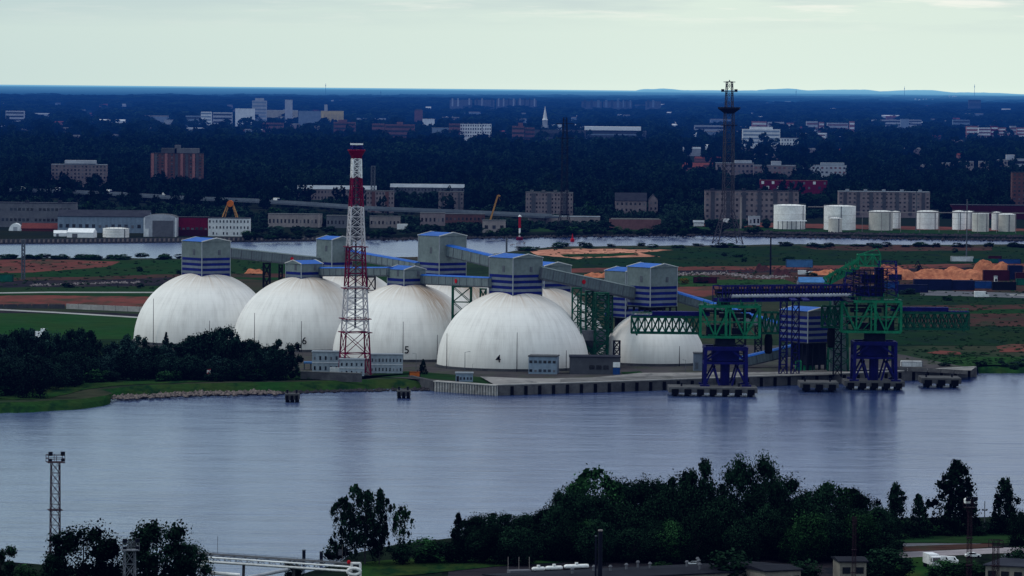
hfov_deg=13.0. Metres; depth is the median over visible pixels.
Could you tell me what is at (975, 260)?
container
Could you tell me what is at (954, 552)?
road
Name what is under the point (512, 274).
head house
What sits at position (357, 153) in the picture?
radar tower
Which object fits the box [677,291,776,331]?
conveyor gallery
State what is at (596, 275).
sand pile
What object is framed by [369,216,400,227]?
shed
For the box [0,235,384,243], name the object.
quay
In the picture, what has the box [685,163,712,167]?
house
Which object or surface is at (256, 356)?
broadleaf tree
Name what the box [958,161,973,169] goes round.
house
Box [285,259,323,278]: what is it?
head house
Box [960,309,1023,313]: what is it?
grass field
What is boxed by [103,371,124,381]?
bush
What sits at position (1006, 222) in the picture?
storage tank
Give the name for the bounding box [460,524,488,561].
broadleaf tree
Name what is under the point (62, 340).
broadleaf tree
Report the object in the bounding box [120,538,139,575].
floodlight mast
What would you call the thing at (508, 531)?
broadleaf tree
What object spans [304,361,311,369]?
canopy
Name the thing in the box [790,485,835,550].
broadleaf tree
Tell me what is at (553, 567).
tank wagon
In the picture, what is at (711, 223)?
broadleaf tree
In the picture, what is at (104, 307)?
concrete wall
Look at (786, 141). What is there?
city block
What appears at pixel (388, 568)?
grass field
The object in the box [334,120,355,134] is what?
city block
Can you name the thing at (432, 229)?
broadleaf tree
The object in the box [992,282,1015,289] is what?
container
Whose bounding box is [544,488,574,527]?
broadleaf tree
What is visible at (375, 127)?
city block
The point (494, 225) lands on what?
shed
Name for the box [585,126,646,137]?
stadium
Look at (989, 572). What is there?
window
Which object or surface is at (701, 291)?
bare earth
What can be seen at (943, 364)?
bush
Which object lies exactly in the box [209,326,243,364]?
broadleaf tree
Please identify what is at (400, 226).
parked van
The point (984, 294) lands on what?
parked van
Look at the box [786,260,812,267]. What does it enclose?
container
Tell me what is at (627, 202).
gabled house
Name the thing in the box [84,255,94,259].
bush
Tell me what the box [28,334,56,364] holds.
broadleaf tree
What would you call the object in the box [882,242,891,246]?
bush
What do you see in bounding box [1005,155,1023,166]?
long block
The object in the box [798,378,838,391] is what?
mooring dolphin
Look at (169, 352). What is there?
broadleaf tree
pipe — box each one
[210,571,239,575]
[249,568,287,575]
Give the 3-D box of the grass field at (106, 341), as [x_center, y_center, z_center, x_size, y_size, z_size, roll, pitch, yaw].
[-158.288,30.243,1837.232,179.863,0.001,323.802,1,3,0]
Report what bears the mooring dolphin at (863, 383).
in the water
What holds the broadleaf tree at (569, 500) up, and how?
on the grass field at (388, 568)
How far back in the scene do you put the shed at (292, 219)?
3570.26 m
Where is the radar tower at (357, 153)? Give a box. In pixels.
[338,146,372,374]
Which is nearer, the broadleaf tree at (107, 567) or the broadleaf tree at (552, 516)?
the broadleaf tree at (107, 567)
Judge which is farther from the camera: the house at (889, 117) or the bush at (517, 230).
the house at (889, 117)
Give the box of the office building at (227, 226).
[208,217,250,236]
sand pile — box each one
[246,268,262,273]
[584,272,604,277]
[755,263,769,269]
[773,268,791,275]
[811,269,835,274]
[873,264,919,279]
[913,268,954,279]
[945,266,982,279]
[973,259,1007,270]
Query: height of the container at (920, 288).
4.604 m
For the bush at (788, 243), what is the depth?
3247.15 m
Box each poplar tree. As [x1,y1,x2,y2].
[884,481,914,539]
[925,459,983,535]
[986,477,1023,534]
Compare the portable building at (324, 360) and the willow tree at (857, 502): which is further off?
the portable building at (324, 360)
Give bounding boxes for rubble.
[30,281,139,285]
[678,271,796,279]
[716,268,872,272]
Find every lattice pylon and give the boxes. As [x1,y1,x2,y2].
[554,117,573,232]
[712,80,742,243]
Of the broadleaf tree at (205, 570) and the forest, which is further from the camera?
the forest
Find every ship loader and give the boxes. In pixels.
[630,298,778,386]
[821,294,969,381]
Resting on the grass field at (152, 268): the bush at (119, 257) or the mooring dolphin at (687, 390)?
the bush at (119, 257)
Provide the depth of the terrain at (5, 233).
49807.63 m
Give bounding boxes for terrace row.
[759,180,826,193]
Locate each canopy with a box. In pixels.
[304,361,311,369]
[777,220,806,229]
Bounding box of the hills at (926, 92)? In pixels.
[20,85,1023,94]
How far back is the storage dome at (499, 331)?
1805.27 m
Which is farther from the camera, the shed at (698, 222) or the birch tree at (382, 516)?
the shed at (698, 222)
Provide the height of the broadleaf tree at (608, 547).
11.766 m
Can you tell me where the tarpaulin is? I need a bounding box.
[35,328,44,336]
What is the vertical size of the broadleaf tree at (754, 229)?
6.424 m
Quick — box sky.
[0,0,1023,93]
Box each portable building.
[312,350,338,371]
[339,358,364,375]
[371,353,403,372]
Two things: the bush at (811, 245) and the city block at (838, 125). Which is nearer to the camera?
the bush at (811, 245)
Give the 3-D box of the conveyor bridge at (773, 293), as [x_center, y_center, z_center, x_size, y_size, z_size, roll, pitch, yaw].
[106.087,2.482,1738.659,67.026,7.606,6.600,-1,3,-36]
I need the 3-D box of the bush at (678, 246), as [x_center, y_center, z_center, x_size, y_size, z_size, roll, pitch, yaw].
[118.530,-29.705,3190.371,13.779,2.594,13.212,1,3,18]
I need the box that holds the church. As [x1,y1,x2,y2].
[541,108,548,127]
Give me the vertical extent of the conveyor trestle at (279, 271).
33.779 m
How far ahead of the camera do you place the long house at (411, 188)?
4604.51 m
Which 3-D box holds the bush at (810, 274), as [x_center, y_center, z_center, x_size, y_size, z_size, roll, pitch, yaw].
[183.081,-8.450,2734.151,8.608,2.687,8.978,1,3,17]
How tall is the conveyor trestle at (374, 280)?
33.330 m
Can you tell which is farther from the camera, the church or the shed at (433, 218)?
the church
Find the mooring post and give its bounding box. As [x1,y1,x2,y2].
[302,549,305,562]
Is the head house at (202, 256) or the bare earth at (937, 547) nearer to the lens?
the bare earth at (937, 547)
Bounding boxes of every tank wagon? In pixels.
[532,565,544,571]
[544,564,562,570]
[563,562,589,569]
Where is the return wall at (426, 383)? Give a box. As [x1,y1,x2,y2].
[408,375,434,390]
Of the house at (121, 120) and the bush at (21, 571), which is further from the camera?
the house at (121, 120)
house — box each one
[99,119,125,122]
[144,115,168,122]
[181,236,230,276]
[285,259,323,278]
[297,185,376,199]
[316,235,352,266]
[387,264,426,285]
[390,184,464,195]
[418,231,467,275]
[488,252,543,295]
[543,261,571,292]
[604,266,648,331]
[615,193,646,212]
[626,262,677,311]
[648,194,657,211]
[683,147,700,155]
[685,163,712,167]
[693,352,701,370]
[694,157,720,161]
[707,131,737,136]
[710,119,730,122]
[779,306,836,370]
[886,116,895,119]
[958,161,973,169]
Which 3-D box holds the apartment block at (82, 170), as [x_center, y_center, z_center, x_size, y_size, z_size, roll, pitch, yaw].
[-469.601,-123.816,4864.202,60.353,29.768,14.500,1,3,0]
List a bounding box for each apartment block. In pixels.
[51,160,107,186]
[366,190,393,212]
[438,191,463,209]
[526,190,572,215]
[704,188,798,220]
[838,189,929,217]
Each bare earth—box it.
[0,260,117,272]
[0,295,148,306]
[14,273,284,280]
[530,249,663,258]
[571,263,1023,272]
[678,286,721,296]
[704,223,1023,230]
[801,245,991,250]
[888,304,1023,310]
[904,543,991,550]
[910,313,1023,326]
[928,350,960,353]
[996,344,1023,351]
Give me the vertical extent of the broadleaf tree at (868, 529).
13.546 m
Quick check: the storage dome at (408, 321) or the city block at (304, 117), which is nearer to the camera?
the storage dome at (408, 321)
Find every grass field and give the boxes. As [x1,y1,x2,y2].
[0,260,386,279]
[0,286,159,296]
[0,313,136,338]
[0,376,300,399]
[4,339,300,382]
[274,371,491,383]
[361,555,606,575]
[514,246,1023,268]
[528,227,1023,234]
[560,253,637,256]
[621,371,642,373]
[678,275,795,286]
[880,290,1023,305]
[882,557,928,575]
[885,326,1023,345]
[895,532,1023,542]
[936,357,1023,365]
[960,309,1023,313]
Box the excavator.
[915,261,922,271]
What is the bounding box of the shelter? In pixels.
[9,223,21,230]
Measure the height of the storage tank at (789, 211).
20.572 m
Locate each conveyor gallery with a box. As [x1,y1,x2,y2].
[230,247,320,263]
[319,267,393,275]
[347,250,419,266]
[420,274,491,287]
[446,244,493,266]
[538,266,635,298]
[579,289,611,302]
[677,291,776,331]
[739,344,790,367]
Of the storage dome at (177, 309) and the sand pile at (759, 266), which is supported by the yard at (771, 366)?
the storage dome at (177, 309)
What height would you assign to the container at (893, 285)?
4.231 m
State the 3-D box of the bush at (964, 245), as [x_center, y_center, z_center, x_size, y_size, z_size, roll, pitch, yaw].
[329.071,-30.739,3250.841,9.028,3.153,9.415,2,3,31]
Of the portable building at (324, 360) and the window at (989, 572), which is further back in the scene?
the portable building at (324, 360)
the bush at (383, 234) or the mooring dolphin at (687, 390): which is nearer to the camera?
the mooring dolphin at (687, 390)
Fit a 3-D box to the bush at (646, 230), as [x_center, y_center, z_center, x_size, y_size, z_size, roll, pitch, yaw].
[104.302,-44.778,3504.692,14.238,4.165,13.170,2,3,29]
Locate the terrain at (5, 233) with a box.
[0,85,1023,240]
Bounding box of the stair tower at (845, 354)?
[826,301,848,370]
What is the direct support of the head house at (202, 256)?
on the storage dome at (177, 309)
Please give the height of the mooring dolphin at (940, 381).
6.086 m
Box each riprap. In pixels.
[111,388,284,399]
[119,386,429,399]
[381,233,1022,241]
[704,229,1023,238]
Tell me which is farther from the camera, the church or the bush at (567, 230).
the church
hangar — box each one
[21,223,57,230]
[144,213,178,236]
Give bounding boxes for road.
[560,372,839,381]
[899,547,1023,556]
[903,542,981,545]
[920,291,1023,297]
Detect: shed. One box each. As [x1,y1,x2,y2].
[178,216,208,235]
[268,213,321,226]
[326,215,348,227]
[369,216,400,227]
[420,212,444,225]
[445,213,484,222]
[482,220,505,232]
[528,216,599,223]
[693,220,704,225]
[748,216,759,224]
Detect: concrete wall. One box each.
[0,304,64,308]
[66,304,141,311]
[897,367,967,373]
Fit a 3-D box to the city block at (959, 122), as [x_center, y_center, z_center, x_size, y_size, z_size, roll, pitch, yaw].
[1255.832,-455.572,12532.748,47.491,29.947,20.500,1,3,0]
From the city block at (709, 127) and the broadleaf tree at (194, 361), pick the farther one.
the city block at (709, 127)
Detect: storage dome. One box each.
[132,274,255,344]
[234,277,357,351]
[323,276,386,299]
[333,285,461,361]
[426,285,488,307]
[435,292,587,371]
[542,288,602,354]
[603,310,702,365]
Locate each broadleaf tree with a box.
[0,331,19,359]
[0,545,17,575]
[3,328,30,357]
[15,327,40,356]
[27,196,42,201]
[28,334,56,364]
[35,328,60,356]
[35,551,76,575]
[40,517,123,575]
[44,329,77,356]
[63,350,90,383]
[64,328,93,367]
[78,330,102,351]
[82,200,94,209]
[83,357,99,378]
[85,342,110,359]
[89,353,114,372]
[93,539,131,575]
[101,341,118,361]
[107,202,117,208]
[110,337,142,372]
[118,517,198,575]
[118,542,155,575]
[123,333,149,357]
[141,343,163,368]
[146,354,172,378]
[155,356,184,379]
[159,344,177,370]
[159,538,215,575]
[165,340,192,358]
[177,333,201,356]
[180,353,203,379]
[183,334,209,355]
[192,329,218,360]
[193,359,217,379]
[201,327,229,368]
[206,356,229,376]
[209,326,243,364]
[228,334,251,359]
[230,358,252,379]
[239,202,251,205]
[239,338,262,368]
[240,351,264,379]
[249,344,270,371]
[250,351,280,378]
[264,348,291,380]
[267,207,280,214]
[269,339,303,377]
[299,195,312,208]
[318,227,334,231]
[351,227,363,233]
[394,198,407,206]
[417,197,427,207]
[422,228,443,232]
[448,513,487,546]
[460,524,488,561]
[465,511,505,545]
[474,524,504,563]
[490,538,522,562]
[492,525,532,566]
[495,510,532,537]
[509,512,533,535]
[510,528,544,565]
[521,221,533,227]
[526,500,564,533]
[539,502,571,532]
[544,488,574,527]
[549,226,565,230]
[554,488,601,530]
[557,481,587,493]
[568,518,607,561]
[572,519,618,565]
[574,487,617,545]
[585,205,599,215]
[597,222,614,230]
[597,499,636,552]
[600,476,638,528]
[604,203,614,209]
[617,476,644,504]
[622,472,669,512]
[633,479,680,520]
[636,529,678,562]
[640,518,667,560]
[641,491,684,559]
[651,224,666,232]
[651,476,679,501]
[653,518,693,563]
[661,500,695,532]
[670,476,718,550]
[671,519,703,563]
[675,221,693,229]
[685,456,738,516]
[690,227,702,233]
[707,220,722,227]
[708,226,727,235]
[714,494,753,538]
[716,221,728,229]
[716,451,761,512]
[721,522,760,561]
[728,516,760,561]
[732,490,774,556]
[743,225,763,232]
[743,449,787,511]
[759,472,804,510]
[776,496,816,551]
[776,528,806,562]
[784,522,815,563]
[788,509,831,561]
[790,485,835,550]
[804,504,842,562]
[806,197,818,209]
[808,480,856,557]
[817,201,827,209]
[827,201,839,204]
[842,509,882,556]
[844,507,866,521]
[859,532,905,555]
[862,504,897,552]
[863,503,901,538]
[879,519,906,550]
[941,203,951,218]
[1007,508,1023,549]
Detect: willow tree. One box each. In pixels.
[9,353,55,398]
[486,511,516,546]
[565,463,625,553]
[664,467,696,504]
[796,488,812,505]
[811,479,854,514]
[839,485,868,511]
[850,492,886,510]
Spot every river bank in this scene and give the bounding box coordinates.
[0,379,421,412]
[1,516,1023,575]
[976,365,1023,372]
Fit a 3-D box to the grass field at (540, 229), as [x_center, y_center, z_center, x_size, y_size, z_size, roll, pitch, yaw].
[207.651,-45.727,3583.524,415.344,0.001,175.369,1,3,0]
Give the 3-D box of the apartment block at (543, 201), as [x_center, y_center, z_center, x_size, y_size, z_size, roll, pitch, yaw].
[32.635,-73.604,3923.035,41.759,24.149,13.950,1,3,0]
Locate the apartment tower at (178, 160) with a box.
[150,145,203,178]
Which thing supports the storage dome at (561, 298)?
on the yard at (771, 366)
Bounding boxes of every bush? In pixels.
[11,564,38,575]
[23,254,33,258]
[39,253,50,257]
[61,283,75,287]
[82,369,105,382]
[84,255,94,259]
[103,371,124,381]
[109,255,131,259]
[135,253,149,257]
[155,371,173,381]
[158,255,172,258]
[171,369,182,380]
[203,373,223,381]
[240,230,253,235]
[242,234,254,239]
[245,232,259,239]
[263,236,278,239]
[276,231,287,238]
[281,234,291,238]
[283,561,304,575]
[288,235,303,239]
[289,364,300,377]
[292,230,303,235]
[303,233,319,237]
[321,541,349,560]
[323,232,342,235]
[368,230,380,238]
[379,232,389,236]
[380,229,397,234]
[385,543,412,564]
[409,536,441,562]
[423,540,461,562]
[472,232,482,235]
[485,230,493,236]
[499,227,513,235]
[514,228,526,233]
[519,246,537,250]
[551,242,570,245]
[556,230,562,236]
[563,227,579,234]
[581,227,593,233]
[591,226,599,233]
[597,227,606,233]
[612,226,622,233]
[624,228,632,234]
[634,230,646,235]
[638,228,651,232]
[647,244,658,247]
[651,228,667,234]
[651,561,672,565]
[666,227,677,234]
[670,245,685,247]
[676,228,687,235]
[679,278,689,283]
[695,278,708,282]
[700,229,710,234]
[706,548,752,575]
[714,242,728,247]
[724,244,739,247]
[732,254,744,256]
[778,241,792,245]
[782,256,794,260]
[793,559,823,575]
[804,272,817,275]
[806,243,821,246]
[824,242,834,246]
[865,546,917,575]
[866,556,883,569]
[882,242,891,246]
[904,289,916,293]
[916,242,928,246]
[925,559,961,575]
[926,524,945,535]
[937,362,951,366]
[938,560,985,575]
[941,296,952,300]
[960,243,972,247]
[974,360,987,365]
[983,242,993,246]
[1002,546,1023,558]
[1006,365,1018,369]
[1009,361,1023,364]
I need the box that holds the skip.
[409,371,419,376]
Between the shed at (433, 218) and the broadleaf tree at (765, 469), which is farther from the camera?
the shed at (433, 218)
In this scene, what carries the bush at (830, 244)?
on the bare earth at (940, 248)
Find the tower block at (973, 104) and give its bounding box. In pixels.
[968,100,980,108]
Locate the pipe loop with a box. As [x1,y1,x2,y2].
[346,562,361,575]
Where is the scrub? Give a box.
[0,246,1023,379]
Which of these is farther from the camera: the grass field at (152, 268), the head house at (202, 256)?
the grass field at (152, 268)
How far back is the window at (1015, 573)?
1031.66 m
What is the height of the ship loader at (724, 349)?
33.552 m
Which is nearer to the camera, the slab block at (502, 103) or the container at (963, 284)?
the container at (963, 284)
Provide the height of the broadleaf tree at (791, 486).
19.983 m
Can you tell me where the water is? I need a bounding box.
[0,236,1023,575]
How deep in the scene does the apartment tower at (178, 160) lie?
4902.10 m
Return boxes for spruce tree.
[162,332,169,352]
[417,359,427,373]
[443,512,469,563]
[905,493,936,537]
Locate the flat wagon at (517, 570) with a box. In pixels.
[507,569,531,572]
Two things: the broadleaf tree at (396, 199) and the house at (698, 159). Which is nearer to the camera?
the broadleaf tree at (396, 199)
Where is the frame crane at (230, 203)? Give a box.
[222,200,237,216]
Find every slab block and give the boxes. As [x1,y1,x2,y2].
[450,98,471,108]
[474,98,494,108]
[496,98,515,108]
[518,98,536,107]
[582,100,601,108]
[603,100,620,108]
[621,100,631,108]
[645,100,660,109]
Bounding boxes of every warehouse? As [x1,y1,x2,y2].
[57,209,151,232]
[797,277,826,283]
[950,204,1023,218]
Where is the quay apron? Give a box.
[480,367,974,385]
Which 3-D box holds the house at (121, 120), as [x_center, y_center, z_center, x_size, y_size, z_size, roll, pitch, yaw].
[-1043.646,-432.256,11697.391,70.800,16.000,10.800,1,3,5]
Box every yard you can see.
[0,277,174,287]
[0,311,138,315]
[139,344,964,382]
[448,557,832,575]
[679,270,1023,291]
[680,266,1023,273]
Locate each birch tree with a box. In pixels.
[328,494,360,561]
[338,484,388,563]
[366,496,396,563]
[387,503,415,563]
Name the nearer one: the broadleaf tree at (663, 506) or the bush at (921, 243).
the broadleaf tree at (663, 506)
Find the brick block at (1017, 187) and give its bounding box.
[1011,172,1023,204]
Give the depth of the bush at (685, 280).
2614.04 m
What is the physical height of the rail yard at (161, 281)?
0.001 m
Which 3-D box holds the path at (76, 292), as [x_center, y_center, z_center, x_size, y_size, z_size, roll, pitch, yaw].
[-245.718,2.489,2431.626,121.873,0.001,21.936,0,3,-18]
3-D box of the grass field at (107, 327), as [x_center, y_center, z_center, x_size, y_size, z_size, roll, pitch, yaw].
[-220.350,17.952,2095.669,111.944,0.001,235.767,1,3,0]
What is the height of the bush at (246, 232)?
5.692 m
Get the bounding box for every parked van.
[397,224,407,229]
[798,270,806,274]
[947,556,958,562]
[974,291,988,297]
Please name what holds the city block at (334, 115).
on the terrain at (5, 233)
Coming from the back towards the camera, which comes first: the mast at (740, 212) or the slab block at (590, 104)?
the slab block at (590, 104)
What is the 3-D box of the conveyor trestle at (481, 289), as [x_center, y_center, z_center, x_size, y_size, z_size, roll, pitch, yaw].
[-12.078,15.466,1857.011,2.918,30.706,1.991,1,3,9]
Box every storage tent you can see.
[53,230,66,235]
[67,228,96,237]
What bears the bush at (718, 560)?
on the river bank at (986, 558)
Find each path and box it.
[0,292,152,292]
[0,309,137,317]
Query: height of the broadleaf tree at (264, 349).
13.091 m
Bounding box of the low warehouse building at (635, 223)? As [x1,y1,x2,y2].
[609,218,660,229]
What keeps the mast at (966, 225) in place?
on the grass field at (803, 253)
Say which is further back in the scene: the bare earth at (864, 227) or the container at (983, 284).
the bare earth at (864, 227)
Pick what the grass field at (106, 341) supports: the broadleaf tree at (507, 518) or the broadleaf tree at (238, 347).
the broadleaf tree at (238, 347)
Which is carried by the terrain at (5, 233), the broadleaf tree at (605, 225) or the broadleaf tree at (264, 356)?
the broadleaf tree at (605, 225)
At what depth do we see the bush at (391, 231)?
3389.68 m
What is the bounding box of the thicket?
[0,189,1010,233]
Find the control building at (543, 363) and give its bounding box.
[528,354,559,373]
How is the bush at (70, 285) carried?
on the grass field at (88, 289)
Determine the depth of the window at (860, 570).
1034.18 m
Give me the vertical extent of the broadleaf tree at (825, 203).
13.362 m
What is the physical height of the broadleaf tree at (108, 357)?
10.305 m
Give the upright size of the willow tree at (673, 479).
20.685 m
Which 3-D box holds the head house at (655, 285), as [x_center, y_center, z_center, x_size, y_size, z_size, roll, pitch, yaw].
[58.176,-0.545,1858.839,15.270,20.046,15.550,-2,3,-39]
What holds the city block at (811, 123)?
on the terrain at (5, 233)
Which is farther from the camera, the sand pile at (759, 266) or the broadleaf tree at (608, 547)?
the sand pile at (759, 266)
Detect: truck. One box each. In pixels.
[330,367,338,371]
[923,552,940,566]
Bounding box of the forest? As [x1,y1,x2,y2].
[0,93,1023,212]
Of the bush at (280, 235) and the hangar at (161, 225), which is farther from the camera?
the hangar at (161, 225)
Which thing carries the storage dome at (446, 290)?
on the yard at (771, 366)
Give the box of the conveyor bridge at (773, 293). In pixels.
[712,284,856,304]
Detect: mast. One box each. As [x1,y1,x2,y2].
[21,239,24,279]
[46,452,64,554]
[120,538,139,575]
[371,166,374,189]
[740,197,741,228]
[769,237,771,274]
[851,517,856,575]
[915,192,916,230]
[963,497,977,575]
[966,199,967,255]
[988,539,1003,575]
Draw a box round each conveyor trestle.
[262,263,270,288]
[278,264,282,279]
[367,276,375,292]
[451,286,471,320]
[479,288,486,297]
[571,287,581,335]
[577,293,612,353]
[585,291,593,353]
[593,292,609,354]
[613,340,620,354]
[733,320,746,355]
[754,325,761,352]
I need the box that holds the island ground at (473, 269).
[0,244,1023,401]
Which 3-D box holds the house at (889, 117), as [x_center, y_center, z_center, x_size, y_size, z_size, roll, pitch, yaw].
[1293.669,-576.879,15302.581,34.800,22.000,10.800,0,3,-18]
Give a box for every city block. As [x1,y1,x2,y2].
[6,111,24,121]
[164,120,172,124]
[186,116,200,126]
[201,112,211,124]
[213,112,232,124]
[235,108,254,125]
[252,98,266,121]
[262,123,283,131]
[267,110,297,118]
[285,100,292,121]
[298,111,320,125]
[321,104,343,121]
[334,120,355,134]
[372,124,383,130]
[385,122,414,137]
[414,109,422,121]
[422,119,434,125]
[432,128,447,132]
[449,124,459,133]
[460,123,481,140]
[482,124,490,136]
[512,123,523,138]
[525,128,534,139]
[534,130,585,139]
[694,125,722,131]
[742,127,779,147]
[752,121,766,126]
[780,138,797,145]
[806,121,817,132]
[806,133,825,138]
[827,123,847,128]
[849,121,854,131]
[872,120,899,127]
[900,119,908,127]
[909,120,921,126]
[952,120,969,126]
[966,126,977,135]
[978,128,990,136]
[990,126,997,136]
[998,128,1009,135]
[1010,126,1015,134]
[1016,128,1023,136]
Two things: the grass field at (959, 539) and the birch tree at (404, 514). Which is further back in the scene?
the grass field at (959, 539)
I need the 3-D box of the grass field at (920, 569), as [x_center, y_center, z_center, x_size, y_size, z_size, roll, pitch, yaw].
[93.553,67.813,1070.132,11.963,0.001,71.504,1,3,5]
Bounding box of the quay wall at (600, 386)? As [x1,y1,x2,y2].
[497,366,976,395]
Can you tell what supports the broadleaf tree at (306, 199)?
on the terrain at (5, 233)
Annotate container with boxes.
[0,274,13,281]
[693,277,716,283]
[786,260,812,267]
[884,281,899,288]
[889,274,901,279]
[896,284,927,292]
[900,360,922,366]
[913,279,951,289]
[950,256,973,261]
[952,280,974,289]
[973,258,997,262]
[975,281,991,288]
[982,270,1009,280]
[988,256,1001,258]
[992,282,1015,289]
[998,259,1020,263]
[1007,265,1022,279]
[1015,272,1023,279]
[1015,279,1023,284]
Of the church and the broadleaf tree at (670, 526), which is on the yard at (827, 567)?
the broadleaf tree at (670, 526)
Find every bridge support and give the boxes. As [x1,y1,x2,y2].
[778,297,797,373]
[790,297,809,373]
[832,297,853,376]
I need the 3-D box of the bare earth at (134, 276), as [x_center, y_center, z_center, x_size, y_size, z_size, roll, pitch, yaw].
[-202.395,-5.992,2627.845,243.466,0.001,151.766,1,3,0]
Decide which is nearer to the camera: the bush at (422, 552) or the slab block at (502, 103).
the bush at (422, 552)
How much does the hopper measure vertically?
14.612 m
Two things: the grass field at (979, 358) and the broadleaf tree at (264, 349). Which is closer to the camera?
the broadleaf tree at (264, 349)
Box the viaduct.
[9,188,558,223]
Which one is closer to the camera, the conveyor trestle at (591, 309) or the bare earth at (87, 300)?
the conveyor trestle at (591, 309)
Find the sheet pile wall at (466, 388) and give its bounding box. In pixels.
[433,380,498,395]
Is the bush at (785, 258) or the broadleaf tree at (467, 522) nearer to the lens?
the broadleaf tree at (467, 522)
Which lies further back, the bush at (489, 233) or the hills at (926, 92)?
the hills at (926, 92)
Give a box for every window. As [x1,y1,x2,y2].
[843,567,850,573]
[856,567,863,573]
[988,571,995,575]
[1001,571,1008,575]
[1014,572,1021,575]
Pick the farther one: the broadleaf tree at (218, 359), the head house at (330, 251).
the head house at (330, 251)
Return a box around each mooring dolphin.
[285,390,299,401]
[397,387,410,397]
[667,383,757,396]
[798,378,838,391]
[842,377,904,389]
[918,374,960,387]
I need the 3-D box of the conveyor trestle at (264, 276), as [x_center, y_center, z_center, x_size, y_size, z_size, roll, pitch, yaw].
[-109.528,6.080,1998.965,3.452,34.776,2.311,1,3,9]
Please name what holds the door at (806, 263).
in the container at (801, 263)
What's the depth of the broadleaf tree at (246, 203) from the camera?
4173.11 m
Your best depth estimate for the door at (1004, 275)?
2693.62 m
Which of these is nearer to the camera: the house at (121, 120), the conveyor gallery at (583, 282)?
the conveyor gallery at (583, 282)
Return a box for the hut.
[455,372,473,381]
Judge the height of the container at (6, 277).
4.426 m
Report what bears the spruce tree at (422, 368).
on the grass field at (439, 376)
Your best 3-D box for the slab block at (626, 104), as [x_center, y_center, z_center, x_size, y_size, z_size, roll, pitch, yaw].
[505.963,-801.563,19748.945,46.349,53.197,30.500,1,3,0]
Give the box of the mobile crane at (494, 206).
[490,195,500,219]
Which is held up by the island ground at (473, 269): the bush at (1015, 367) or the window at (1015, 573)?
the bush at (1015, 367)
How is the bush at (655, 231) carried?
on the terrain at (5, 233)
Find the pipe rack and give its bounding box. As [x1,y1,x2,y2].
[808,206,1023,232]
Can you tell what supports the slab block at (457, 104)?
on the terrain at (5, 233)
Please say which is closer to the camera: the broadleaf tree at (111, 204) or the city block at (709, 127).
the broadleaf tree at (111, 204)
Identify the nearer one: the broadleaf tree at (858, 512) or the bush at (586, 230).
the broadleaf tree at (858, 512)
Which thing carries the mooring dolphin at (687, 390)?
in the water
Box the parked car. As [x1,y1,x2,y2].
[964,552,980,557]
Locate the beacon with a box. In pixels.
[516,215,522,239]
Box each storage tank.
[103,226,128,237]
[773,203,805,228]
[824,204,855,229]
[828,217,841,231]
[869,210,892,230]
[890,210,900,228]
[917,210,938,228]
[952,210,964,229]
[964,210,973,228]
[972,213,988,231]
[991,211,1000,229]
[998,212,1015,231]
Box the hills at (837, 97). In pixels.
[297,94,1023,100]
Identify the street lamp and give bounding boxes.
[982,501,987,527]
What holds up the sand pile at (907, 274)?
on the yard at (794, 274)
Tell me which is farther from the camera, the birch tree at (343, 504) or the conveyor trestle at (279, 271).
the conveyor trestle at (279, 271)
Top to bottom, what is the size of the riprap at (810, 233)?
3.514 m
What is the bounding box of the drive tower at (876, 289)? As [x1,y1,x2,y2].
[823,248,897,296]
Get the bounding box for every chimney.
[595,535,596,575]
[598,529,602,575]
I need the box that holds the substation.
[569,354,620,374]
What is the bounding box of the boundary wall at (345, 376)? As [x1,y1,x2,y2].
[300,371,361,381]
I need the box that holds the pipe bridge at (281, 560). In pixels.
[182,551,361,575]
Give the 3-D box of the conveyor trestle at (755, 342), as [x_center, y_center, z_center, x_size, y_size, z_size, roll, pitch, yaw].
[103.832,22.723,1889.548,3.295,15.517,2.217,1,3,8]
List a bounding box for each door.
[3,275,10,281]
[613,368,619,374]
[709,278,714,282]
[804,261,810,266]
[918,286,925,291]
[940,281,948,289]
[967,282,972,289]
[1001,272,1007,279]
[1008,283,1013,289]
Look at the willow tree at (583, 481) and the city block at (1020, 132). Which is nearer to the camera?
the willow tree at (583, 481)
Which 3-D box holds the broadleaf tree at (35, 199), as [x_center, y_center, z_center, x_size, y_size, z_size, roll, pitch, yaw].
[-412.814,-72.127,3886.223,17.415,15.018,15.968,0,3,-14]
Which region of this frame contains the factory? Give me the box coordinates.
[0,200,77,226]
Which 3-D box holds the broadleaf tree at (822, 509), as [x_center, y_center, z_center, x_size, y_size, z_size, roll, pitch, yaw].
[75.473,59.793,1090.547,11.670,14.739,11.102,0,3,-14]
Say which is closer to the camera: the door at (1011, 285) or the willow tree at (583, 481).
the willow tree at (583, 481)
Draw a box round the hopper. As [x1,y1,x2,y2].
[582,329,605,354]
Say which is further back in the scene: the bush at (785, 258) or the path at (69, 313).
the bush at (785, 258)
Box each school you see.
[715,160,753,174]
[753,161,795,175]
[811,162,846,176]
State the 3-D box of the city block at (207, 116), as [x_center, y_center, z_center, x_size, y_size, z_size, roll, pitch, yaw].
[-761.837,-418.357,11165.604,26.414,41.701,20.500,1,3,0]
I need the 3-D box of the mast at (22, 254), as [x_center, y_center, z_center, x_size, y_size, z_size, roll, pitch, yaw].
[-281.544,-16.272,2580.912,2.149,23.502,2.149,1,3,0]
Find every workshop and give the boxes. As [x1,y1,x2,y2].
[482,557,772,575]
[743,564,803,575]
[831,556,868,575]
[983,555,1023,575]
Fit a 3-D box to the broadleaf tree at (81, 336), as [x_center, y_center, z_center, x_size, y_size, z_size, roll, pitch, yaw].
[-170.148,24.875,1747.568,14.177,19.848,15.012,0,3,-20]

